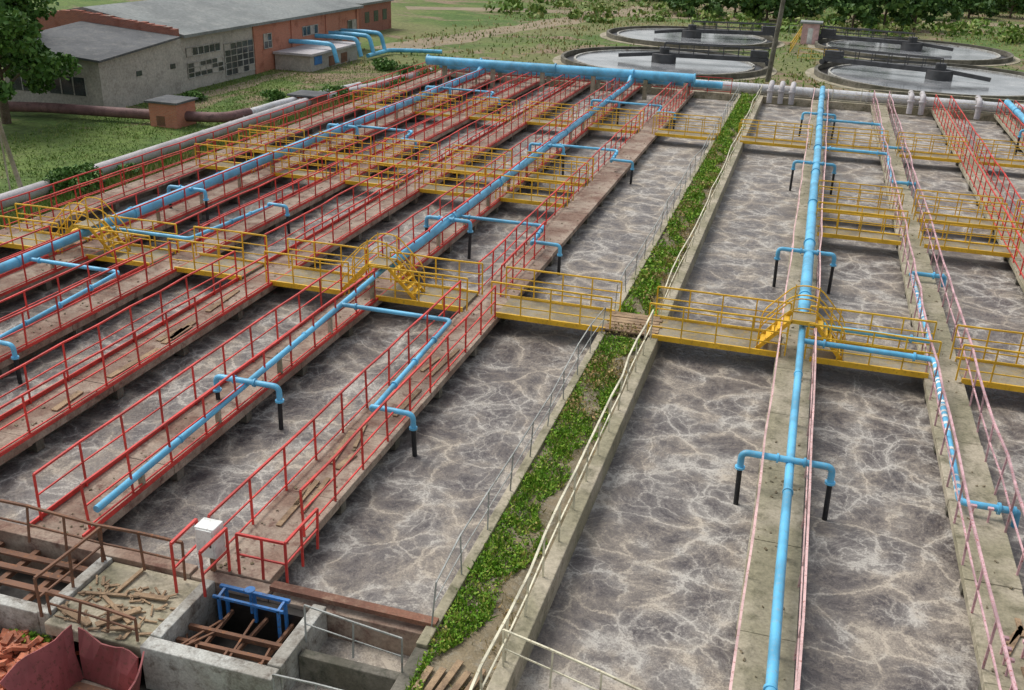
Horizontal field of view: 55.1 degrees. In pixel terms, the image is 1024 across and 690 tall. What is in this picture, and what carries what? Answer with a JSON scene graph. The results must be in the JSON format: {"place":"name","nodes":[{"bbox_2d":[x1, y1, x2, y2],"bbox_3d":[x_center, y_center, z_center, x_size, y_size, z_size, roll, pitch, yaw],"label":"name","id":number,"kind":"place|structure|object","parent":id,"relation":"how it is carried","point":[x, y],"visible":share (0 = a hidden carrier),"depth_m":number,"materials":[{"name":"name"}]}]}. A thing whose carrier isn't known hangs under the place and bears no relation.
{"place":"outdoors","nodes":[
{"label":"outdoors","id":0,"kind":"place"},
{"bbox_2d":[2,39,185,107],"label":"walls","id":1,"kind":"structure","parent":0,"point":[116,82],"depth_m":68.29,"materials":[{"name":"grey paint"}]},
{"bbox_2d":[35,21,179,62],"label":"roof","id":2,"kind":"structure","parent":1,"relation":"on","point":[90,42],"depth_m":69.74,"materials":[{"name":"metal"}]},
{"bbox_2d":[0,79,452,260],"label":"water","id":3,"kind":"structure","parent":0,"point":[100,216],"depth_m":49.11,"materials":[{"name":"liquid"}]},
{"bbox_2d":[0,82,513,333],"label":"water","id":4,"kind":"structure","parent":0,"point":[16,305],"depth_m":42.38,"materials":[{"name":"liquid"}]},
{"bbox_2d":[0,86,559,414],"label":"water","id":5,"kind":"structure","parent":0,"point":[43,363],"depth_m":34.33,"materials":[{"name":"liquid"}]},
{"bbox_2d":[0,90,612,525],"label":"water","id":6,"kind":"structure","parent":0,"point":[16,480],"depth_m":28.73,"materials":[{"name":"liquid"}]},
{"bbox_2d":[291,637,409,689],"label":"water","id":7,"kind":"structure","parent":0,"point":[340,648],"depth_m":18.30,"materials":[{"name":"liquid"}]},
{"bbox_2d":[97,93,669,568],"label":"water","id":8,"kind":"structure","parent":0,"point":[225,465],"depth_m":27.18,"materials":[{"name":"liquid"}]},
{"bbox_2d":[278,98,733,615],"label":"water","id":9,"kind":"structure","parent":0,"point":[389,535],"depth_m":26.08,"materials":[{"name":"liquid"}]},
{"bbox_2d":[0,0,1023,229],"bbox_3d":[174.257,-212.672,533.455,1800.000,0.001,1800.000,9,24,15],"label":"ground","id":10,"kind":"structure","parent":0,"point":[408,23],"depth_m":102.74,"materials":[{"name":"plant"}]},
{"bbox_2d":[0,628,78,689],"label":"brick rubble","id":11,"kind":"object","parent":10,"relation":"on","point":[13,650],"visible":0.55,"depth_m":17.79,"materials":[{"name":"brick"}]},
{"bbox_2d":[0,0,82,123],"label":"leafy tree","id":12,"kind":"object","parent":10,"relation":"on","point":[24,55],"visible":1,"depth_m":60.14,"materials":[{"name":"green plant"}]},
{"bbox_2d":[4,680,114,689],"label":"concrete pad","id":13,"kind":"object","parent":10,"relation":"on","point":[94,684],"visible":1,"depth_m":17.78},
{"bbox_2d":[0,624,144,689],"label":"maroon metal bin","id":14,"kind":"object","parent":13,"relation":"on","point":[54,664],"visible":1,"depth_m":17.47,"materials":[{"name":"metal"}]},
{"bbox_2d":[39,162,106,196],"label":"bush","id":15,"kind":"object","parent":10,"relation":"on","point":[59,174],"visible":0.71,"depth_m":46.99,"materials":[{"name":"green plant"}]},
{"bbox_2d":[8,101,252,122],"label":"brown ground pipe","id":16,"kind":"object","parent":10,"relation":"on","point":[136,113],"visible":0.8,"depth_m":63.58,"materials":[{"name":"metal"}]},
{"bbox_2d":[144,95,197,128],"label":"brick kiosk","id":17,"kind":"object","parent":10,"relation":"on","point":[167,111],"visible":1,"depth_m":62.45,"materials":[{"name":"brick"}]},
{"bbox_2d":[37,0,363,90],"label":"brick workshop","id":18,"kind":"structure","parent":10,"relation":"on","point":[224,40],"depth_m":82.46,"materials":[{"name":"orange brick"}]},
{"bbox_2d":[0,520,424,689],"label":"distribution chamber","id":19,"kind":"object","parent":10,"relation":"on","point":[192,641],"visible":0.73,"depth_m":18.45,"materials":[{"name":"concrete"}]},
{"bbox_2d":[0,499,186,641],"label":"rusty railing","id":20,"kind":"object","parent":19,"relation":"on","point":[98,531],"visible":1,"depth_m":18.92,"materials":[{"name":"metal"}]},
{"bbox_2d":[194,517,225,571],"bbox_3d":[-5.876,3.955,19.134,0.430,1.100,0.390,9,24,15],"label":"electrical cabinet","id":21,"kind":"object","parent":19,"relation":"on","point":[206,530],"visible":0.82,"depth_m":18.93,"materials":[{"name":"white metal"}]},
{"bbox_2d":[169,508,318,596],"bbox_3d":[-5.114,4.015,19.087,2.842,1.175,1.125,-5,25,-16],"label":"red guard rail","id":22,"kind":"object","parent":19,"relation":"on","point":[237,534],"visible":0.95,"depth_m":18.89,"materials":[{"name":"metal"}]},
{"bbox_2d":[212,583,290,638],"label":"blue sluice gate","id":23,"kind":"structure","parent":19,"relation":"on","point":[251,592],"depth_m":18.41,"materials":[{"name":"metal"}]},
{"bbox_2d":[269,580,438,626],"bbox_3d":[-3.006,4.887,18.518,3.400,0.100,0.200,9,24,15],"label":"front plank","id":24,"kind":"object","parent":19,"relation":"on","point":[353,604],"visible":1,"depth_m":18.46,"materials":[{"name":"wood"}]},
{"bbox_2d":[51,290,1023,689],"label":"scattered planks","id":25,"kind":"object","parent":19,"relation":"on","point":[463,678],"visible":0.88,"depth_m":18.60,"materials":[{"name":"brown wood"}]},
{"bbox_2d":[0,68,432,209],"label":"insulated ground pipe","id":26,"kind":"object","parent":10,"relation":"on","point":[21,199],"visible":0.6,"depth_m":56.00,"materials":[{"name":"metal"}]},
{"bbox_2d":[0,71,451,252],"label":"concrete walkway","id":27,"kind":"structure","parent":10,"relation":"on","point":[117,205],"depth_m":48.68,"materials":[{"name":"concrete"}]},
{"bbox_2d":[0,62,434,228],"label":"walkway railing","id":28,"kind":"object","parent":27,"relation":"on","point":[29,192],"visible":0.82,"depth_m":49.68,"materials":[{"name":"metal"}]},
{"bbox_2d":[23,65,448,228],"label":"walkway railing","id":29,"kind":"object","parent":27,"relation":"on","point":[162,168],"visible":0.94,"depth_m":49.17,"materials":[{"name":"metal"}]},
{"bbox_2d":[0,74,499,306],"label":"concrete walkway","id":30,"kind":"structure","parent":10,"relation":"on","point":[18,277],"depth_m":42.94,"materials":[{"name":"red paint"}]},
{"bbox_2d":[0,203,91,253],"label":"yellow footbridge","id":31,"kind":"object","parent":30,"relation":"on","point":[34,239],"visible":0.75,"depth_m":37.53,"materials":[{"name":"paint"}]},
{"bbox_2d":[51,196,130,257],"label":"yellow stile stairs","id":32,"kind":"structure","parent":31,"relation":"on","point":[88,222],"depth_m":36.26,"materials":[{"name":"metal"}]},
{"bbox_2d":[78,215,179,265],"bbox_3d":[-14.151,-3.860,36.317,3.057,1.226,1.670,9,24,15],"label":"yellow footbridge","id":33,"kind":"object","parent":30,"relation":"on","point":[124,254],"visible":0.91,"depth_m":36.23,"materials":[{"name":"paint"}]},
{"bbox_2d":[0,70,484,273],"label":"blue air pipe","id":34,"kind":"object","parent":30,"relation":"on","point":[41,251],"visible":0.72,"depth_m":43.02,"materials":[{"name":"metal"}]},
{"bbox_2d":[0,257,119,383],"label":"blue branch pipe","id":35,"kind":"object","parent":34,"relation":"attached to","point":[12,347],"visible":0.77,"depth_m":30.37,"materials":[{"name":"metal"}]},
{"bbox_2d":[88,67,481,236],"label":"walkway railing","id":36,"kind":"object","parent":30,"relation":"on","point":[135,194],"visible":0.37,"depth_m":48.65,"materials":[{"name":"metal"}]},
{"bbox_2d":[115,69,496,239],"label":"walkway railing","id":37,"kind":"object","parent":30,"relation":"on","point":[203,180],"visible":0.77,"depth_m":48.03,"materials":[{"name":"metal"}]},
{"bbox_2d":[0,77,539,377],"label":"concrete walkway","id":38,"kind":"structure","parent":10,"relation":"on","point":[63,332],"depth_m":36.46,"materials":[{"name":"red paint"}]},
{"bbox_2d":[0,241,172,357],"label":"walkway railing","id":39,"kind":"object","parent":38,"relation":"on","point":[67,290],"visible":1,"depth_m":30.86,"materials":[{"name":"metal"}]},
{"bbox_2d":[167,226,268,279],"bbox_3d":[-10.563,-3.323,35.359,3.048,1.228,1.670,9,24,15],"label":"yellow footbridge","id":40,"kind":"object","parent":38,"relation":"on","point":[219,266],"visible":0.94,"depth_m":35.41,"materials":[{"name":"paint"}]},
{"bbox_2d":[174,71,527,251],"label":"walkway railing","id":41,"kind":"object","parent":38,"relation":"on","point":[276,189],"visible":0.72,"depth_m":47.52,"materials":[{"name":"metal"}]},
{"bbox_2d":[201,72,538,252],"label":"walkway railing","id":42,"kind":"object","parent":38,"relation":"on","point":[264,209],"visible":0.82,"depth_m":46.95,"materials":[{"name":"metal"}]},
{"bbox_2d":[0,81,590,466],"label":"concrete walkway","id":43,"kind":"structure","parent":10,"relation":"on","point":[33,440],"depth_m":31.31,"materials":[{"name":"red paint"}]},
{"bbox_2d":[0,251,237,416],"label":"walkway railing","id":44,"kind":"object","parent":43,"relation":"on","point":[23,365],"visible":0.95,"depth_m":28.27,"materials":[{"name":"metal"}]},
{"bbox_2d":[0,255,268,450],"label":"walkway railing","id":45,"kind":"object","parent":43,"relation":"on","point":[22,395],"visible":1,"depth_m":27.10,"materials":[{"name":"metal"}]},
{"bbox_2d":[264,74,571,264],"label":"walkway railing","id":46,"kind":"object","parent":43,"relation":"on","point":[337,207],"visible":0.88,"depth_m":46.17,"materials":[{"name":"metal"}]},
{"bbox_2d":[295,75,588,265],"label":"walkway railing","id":47,"kind":"object","parent":43,"relation":"on","point":[380,211],"visible":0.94,"depth_m":45.88,"materials":[{"name":"metal"}]},
{"bbox_2d":[414,161,486,197],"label":"yellow footbridge","id":48,"kind":"object","parent":43,"relation":"on","point":[435,188],"visible":0.88,"depth_m":46.15,"materials":[{"name":"paint"}]},
{"bbox_2d":[30,86,640,540],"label":"concrete walkway","id":49,"kind":"structure","parent":10,"relation":"on","point":[72,502],"depth_m":25.86,"materials":[{"name":"red paint"}]},
{"bbox_2d":[32,265,341,520],"bbox_3d":[-7.857,0.496,26.843,0.094,1.155,14.355,9,24,15],"label":"walkway railing","id":50,"kind":"object","parent":49,"relation":"on","point":[78,443],"visible":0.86,"depth_m":24.52,"materials":[{"name":"metal"}]},
{"bbox_2d":[79,270,375,528],"bbox_3d":[-6.692,0.681,26.509,0.080,1.156,14.361,9,24,15],"label":"walkway railing","id":51,"kind":"object","parent":49,"relation":"on","point":[130,470],"visible":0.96,"depth_m":23.89,"materials":[{"name":"metal"}]},
{"bbox_2d":[264,238,369,294],"bbox_3d":[-6.804,-2.759,34.356,3.206,1.227,1.670,9,24,15],"label":"yellow footbridge","id":52,"kind":"object","parent":49,"relation":"on","point":[300,277],"visible":0.84,"depth_m":34.34,"materials":[{"name":"paint"}]},
{"bbox_2d":[93,82,632,512],"bbox_3d":[0.178,-7.691,47.384,2.084,1.935,60.703,9,24,15],"label":"blue air pipe","id":53,"kind":"object","parent":49,"relation":"on","point":[253,381],"visible":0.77,"depth_m":30.76,"materials":[{"name":"metal"}]},
{"bbox_2d":[342,302,451,456],"bbox_3d":[-2.891,0.788,27.998,3.142,1.705,7.669,-5,24,-15],"label":"blue branch pipe","id":54,"kind":"object","parent":53,"relation":"attached to","point":[399,379],"visible":0.98,"depth_m":27.11,"materials":[{"name":"metal"}]},
{"bbox_2d":[366,78,622,277],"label":"walkway railing","id":55,"kind":"object","parent":49,"relation":"on","point":[412,216],"visible":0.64,"depth_m":45.53,"materials":[{"name":"metal"}]},
{"bbox_2d":[397,80,638,278],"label":"walkway railing","id":56,"kind":"object","parent":49,"relation":"on","point":[435,224],"visible":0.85,"depth_m":45.05,"materials":[{"name":"metal"}]},
{"bbox_2d":[606,80,982,118],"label":"grey valve pipes","id":57,"kind":"object","parent":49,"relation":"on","point":[911,101],"visible":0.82,"depth_m":73.38,"materials":[{"name":"metal"}]},
{"bbox_2d":[299,649,400,689],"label":"wall","id":58,"kind":"structure","parent":10,"relation":"on","point":[331,671],"depth_m":17.34,"materials":[{"name":"concrete"}]},
{"bbox_2d":[289,28,441,63],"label":"blue loop pipes","id":59,"kind":"object","parent":10,"relation":"on","point":[345,34],"visible":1,"depth_m":94.75,"materials":[{"name":"metal"}]},
{"bbox_2d":[344,0,393,30],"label":"brick shed","id":60,"kind":"structure","parent":10,"relation":"on","point":[374,15],"depth_m":115.74,"materials":[{"name":"brick"}]},
{"bbox_2d":[208,90,694,583],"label":"concrete walkway","id":61,"kind":"structure","parent":10,"relation":"on","point":[564,224],"depth_m":26.60,"materials":[{"name":"concrete"}]},
{"bbox_2d":[207,280,460,545],"bbox_3d":[-3.809,1.128,25.707,0.090,1.153,14.478,9,24,15],"label":"walkway railing","id":62,"kind":"object","parent":61,"relation":"on","point":[248,480],"visible":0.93,"depth_m":23.84,"materials":[{"name":"metal"}]},
{"bbox_2d":[299,286,495,536],"bbox_3d":[-2.433,1.044,26.003,0.100,1.156,13.043,9,24,15],"label":"walkway railing","id":63,"kind":"object","parent":61,"relation":"on","point":[335,475],"visible":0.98,"depth_m":24.17,"materials":[{"name":"metal"}]},
{"bbox_2d":[371,251,482,311],"bbox_3d":[-2.864,-2.168,33.304,3.449,1.228,1.670,9,24,15],"label":"yellow footbridge","id":64,"kind":"object","parent":61,"relation":"on","point":[431,295],"visible":0.85,"depth_m":33.18,"materials":[{"name":"paint"}]},
{"bbox_2d":[342,233,424,299],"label":"yellow stile stairs","id":65,"kind":"structure","parent":64,"relation":"on","point":[386,261],"depth_m":33.28,"materials":[{"name":"metal"}]},
{"bbox_2d":[495,169,574,207],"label":"yellow footbridge","id":66,"kind":"object","parent":61,"relation":"on","point":[523,198],"visible":0.88,"depth_m":45.10,"materials":[{"name":"paint"}]},
{"bbox_2d":[491,266,622,331],"bbox_3d":[1.456,-1.519,32.152,4.005,1.224,1.670,9,24,15],"label":"yellow footbridge","id":67,"kind":"object","parent":61,"relation":"on","point":[553,313],"visible":0.98,"depth_m":32.16,"materials":[{"name":"paint"}]},
{"bbox_2d":[425,54,722,99],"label":"blue header pipe","id":68,"kind":"object","parent":61,"relation":"on","point":[647,79],"visible":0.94,"depth_m":74.95,"materials":[{"name":"metal"}]},
{"bbox_2d":[478,82,676,293],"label":"walkway railing","id":69,"kind":"object","parent":61,"relation":"on","point":[513,230],"visible":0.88,"depth_m":44.39,"materials":[{"name":"metal"}]},
{"bbox_2d":[416,94,740,649],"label":"wall","id":70,"kind":"structure","parent":10,"relation":"on","point":[424,641],"depth_m":23.41,"materials":[{"name":"concrete"}]},
{"bbox_2d":[431,306,605,626],"bbox_3d":[0.722,1.942,24.363,0.140,1.015,14.886,9,24,15],"label":"strip fence","id":71,"kind":"object","parent":70,"relation":"on","point":[486,494],"visible":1,"depth_m":21.98,"materials":[{"name":"grey metal"}]},
{"bbox_2d":[415,97,756,689],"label":"soil strip","id":72,"kind":"object","parent":10,"relation":"on","point":[468,652],"visible":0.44,"depth_m":20.75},
{"bbox_2d":[405,93,758,689],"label":"weeds","id":73,"kind":"object","parent":72,"relation":"on","point":[487,566],"visible":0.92,"depth_m":24.91,"materials":[{"name":"green plant"}]},
{"bbox_2d":[437,70,740,100],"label":"concrete walkway","id":74,"kind":"structure","parent":10,"relation":"on","point":[713,95],"depth_m":77.52,"materials":[{"name":"concrete"}]},
{"bbox_2d":[447,69,1023,113],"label":"white header pipe","id":75,"kind":"object","parent":74,"relation":"on","point":[799,91],"visible":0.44,"depth_m":73.95,"materials":[{"name":"metal"}]},
{"bbox_2d":[486,95,762,689],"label":"wall","id":76,"kind":"structure","parent":10,"relation":"on","point":[508,675],"depth_m":22.66,"materials":[{"name":"concrete"}]},
{"bbox_2d":[469,309,653,689],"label":"strip fence","id":77,"kind":"object","parent":76,"relation":"on","point":[504,622],"visible":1,"depth_m":20.16,"materials":[{"name":"metal"}]},
{"bbox_2d":[737,119,812,148],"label":"yellow footbridge","id":78,"kind":"object","parent":76,"relation":"on","point":[792,143],"visible":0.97,"depth_m":58.71,"materials":[{"name":"paint"}]},
{"bbox_2d":[553,42,776,81],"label":"round clarifier tank","id":79,"kind":"object","parent":10,"relation":"on","point":[708,63],"visible":0.8,"depth_m":96.08,"materials":[{"name":"concrete"}]},
{"bbox_2d":[600,20,784,50],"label":"round clarifier tank","id":80,"kind":"object","parent":10,"relation":"on","point":[652,36],"visible":0.86,"depth_m":118.37,"materials":[{"name":"concrete"}]},
{"bbox_2d":[484,0,1023,43],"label":"shrub mass","id":81,"kind":"object","parent":10,"relation":"on","point":[1015,36],"visible":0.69,"depth_m":139.84,"materials":[{"name":"green plant"}]},
{"bbox_2d":[732,100,826,689],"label":"concrete walkway","id":82,"kind":"structure","parent":10,"relation":"on","point":[751,660],"depth_m":21.86,"materials":[{"name":"concrete"}]},
{"bbox_2d":[647,286,792,356],"bbox_3d":[6.503,-0.763,30.805,4.256,1.225,1.670,9,24,15],"label":"yellow footbridge","id":83,"kind":"object","parent":82,"relation":"on","point":[716,335],"visible":0.95,"depth_m":30.75,"materials":[{"name":"paint"}]},
{"bbox_2d":[755,285,845,360],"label":"yellow stile stairs","id":84,"kind":"structure","parent":83,"relation":"on","point":[802,318],"depth_m":29.78,"materials":[{"name":"metal"}]},
{"bbox_2d":[729,87,814,689],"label":"walkway railing","id":85,"kind":"object","parent":82,"relation":"on","point":[748,564],"visible":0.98,"depth_m":21.58,"materials":[{"name":"metal"}]},
{"bbox_2d":[733,86,836,689],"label":"blue air pipe","id":86,"kind":"object","parent":82,"relation":"on","point":[789,459],"visible":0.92,"depth_m":23.09,"materials":[{"name":"metal"}]},
{"bbox_2d":[805,338,1020,527],"bbox_3d":[10.950,1.847,25.605,3.325,1.031,8.704,-3,24,-11],"label":"blue branch pipe","id":87,"kind":"object","parent":86,"relation":"attached to","point":[999,508],"visible":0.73,"depth_m":25.70,"materials":[{"name":"metal"}]},
{"bbox_2d":[793,88,828,689],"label":"walkway railing","id":88,"kind":"object","parent":82,"relation":"on","point":[798,651],"visible":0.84,"depth_m":21.59,"materials":[{"name":"metal"}]},
{"bbox_2d":[816,201,910,244],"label":"yellow footbridge","id":89,"kind":"object","parent":82,"relation":"on","point":[881,237],"visible":0.9,"depth_m":41.43,"materials":[{"name":"paint"}]},
{"bbox_2d":[831,0,880,30],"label":"leafy tree","id":90,"kind":"object","parent":10,"relation":"on","point":[845,8],"visible":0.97,"depth_m":134.15,"materials":[{"name":"green plant"}]},
{"bbox_2d":[744,92,1022,122],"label":"concrete walkway","id":91,"kind":"structure","parent":10,"relation":"on","point":[852,106],"depth_m":73.54,"materials":[{"name":"concrete"}]},
{"bbox_2d":[807,26,1020,66],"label":"round clarifier tank","id":92,"kind":"object","parent":10,"relation":"on","point":[962,53],"visible":0.91,"depth_m":113.64,"materials":[{"name":"concrete"}]},
{"bbox_2d":[805,46,1023,103],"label":"round clarifier tank","id":93,"kind":"object","parent":10,"relation":"on","point":[836,68],"visible":0.91,"depth_m":91.74,"materials":[{"name":"concrete"}]},
{"bbox_2d":[871,105,1023,689],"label":"concrete walkway","id":94,"kind":"structure","parent":10,"relation":"on","point":[1003,577],"depth_m":23.32,"materials":[{"name":"concrete"}]},
{"bbox_2d":[818,180,904,219],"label":"yellow footbridge","id":95,"kind":"object","parent":94,"relation":"on","point":[857,209],"visible":0.8,"depth_m":45.17,"materials":[{"name":"paint"}]},
{"bbox_2d":[803,305,941,378],"bbox_3d":[10.819,-0.118,29.652,3.727,1.229,1.670,9,24,15],"label":"yellow footbridge","id":96,"kind":"object","parent":94,"relation":"on","point":[880,363],"visible":0.77,"depth_m":29.40,"materials":[{"name":"paint"}]},
{"bbox_2d":[871,90,1017,689],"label":"walkway railing","id":97,"kind":"object","parent":94,"relation":"on","point":[997,624],"visible":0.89,"depth_m":22.77,"materials":[{"name":"metal"}]},
{"bbox_2d":[886,91,1023,575],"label":"walkway railing","id":98,"kind":"object","parent":94,"relation":"on","point":[1017,492],"visible":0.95,"depth_m":28.11,"materials":[{"name":"metal"}]},
{"bbox_2d":[911,189,1007,229],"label":"yellow footbridge","id":99,"kind":"object","parent":94,"relation":"on","point":[958,219],"visible":0.75,"depth_m":44.07,"materials":[{"name":"paint"}]},
{"bbox_2d":[918,212,1022,257],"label":"yellow footbridge","id":100,"kind":"object","parent":94,"relation":"on","point":[965,246],"visible":1,"depth_m":40.34,"materials":[{"name":"paint"}]},
{"bbox_2d":[931,109,1023,291],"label":"concrete walkway","id":101,"kind":"structure","parent":10,"relation":"on","point":[1019,279],"depth_m":49.73,"materials":[{"name":"concrete"}]},
{"bbox_2d":[933,94,1023,277],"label":"walkway railing","id":102,"kind":"object","parent":101,"relation":"on","point":[1013,226],"visible":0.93,"depth_m":48.64,"materials":[{"name":"metal"}]},
{"bbox_2d":[949,324,1023,392],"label":"yellow footbridge","id":103,"kind":"object","parent":101,"relation":"on","point":[995,374],"visible":1,"depth_m":28.86,"materials":[{"name":"paint"}]},
{"bbox_2d":[374,6,661,48],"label":"dirt road","id":104,"kind":"structure","parent":0,"point":[438,41],"depth_m":117.88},
{"bbox_2d":[516,103,810,689],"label":"water","id":105,"kind":"structure","parent":0,"point":[648,595],"depth_m":23.43,"materials":[{"name":"liquid"}]},
{"bbox_2d":[794,109,979,689],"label":"water","id":106,"kind":"structure","parent":0,"point":[885,608],"depth_m":23.07,"materials":[{"name":"liquid"}]},
{"bbox_2d":[889,113,1023,595],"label":"water","id":107,"kind":"structure","parent":0,"point":[989,292],"depth_m":36.51,"materials":[{"name":"liquid"}]},
{"bbox_2d":[953,119,1023,234],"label":"water","id":108,"kind":"structure","parent":0,"point":[989,130],"depth_m":60.66,"materials":[{"name":"liquid"}]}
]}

